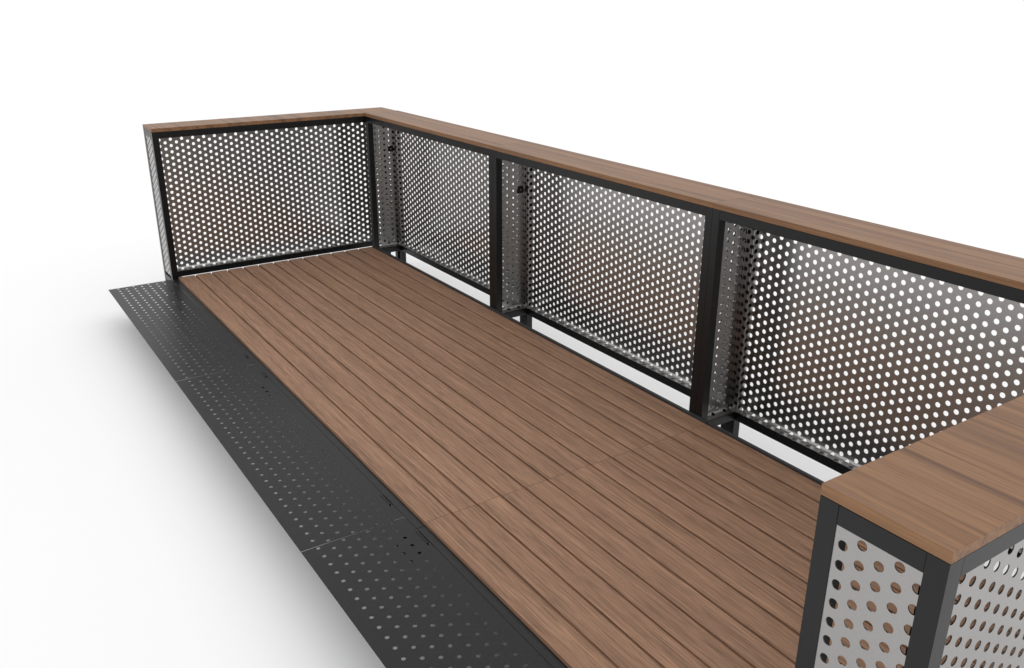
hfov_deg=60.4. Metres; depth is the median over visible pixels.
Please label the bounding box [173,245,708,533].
deck section
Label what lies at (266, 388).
ramp plate
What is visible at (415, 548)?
ramp plate
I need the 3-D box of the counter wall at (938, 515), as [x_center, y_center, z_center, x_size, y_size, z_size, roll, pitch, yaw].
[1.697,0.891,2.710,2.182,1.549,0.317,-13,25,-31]
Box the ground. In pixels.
[0,0,1023,667]
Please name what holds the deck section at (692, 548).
on the ground
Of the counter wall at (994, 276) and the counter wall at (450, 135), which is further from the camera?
the counter wall at (450, 135)
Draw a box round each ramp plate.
[109,280,253,380]
[176,364,403,551]
[301,517,551,667]
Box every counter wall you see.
[142,107,398,309]
[365,110,528,322]
[492,142,755,429]
[695,195,1023,556]
[795,395,1023,667]
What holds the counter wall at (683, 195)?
on the ground
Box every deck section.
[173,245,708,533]
[417,422,1023,667]
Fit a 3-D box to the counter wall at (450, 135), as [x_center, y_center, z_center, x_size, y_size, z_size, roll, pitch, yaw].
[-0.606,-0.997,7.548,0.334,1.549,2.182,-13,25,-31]
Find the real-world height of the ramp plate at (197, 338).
0.026 m
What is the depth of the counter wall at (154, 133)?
7.98 m

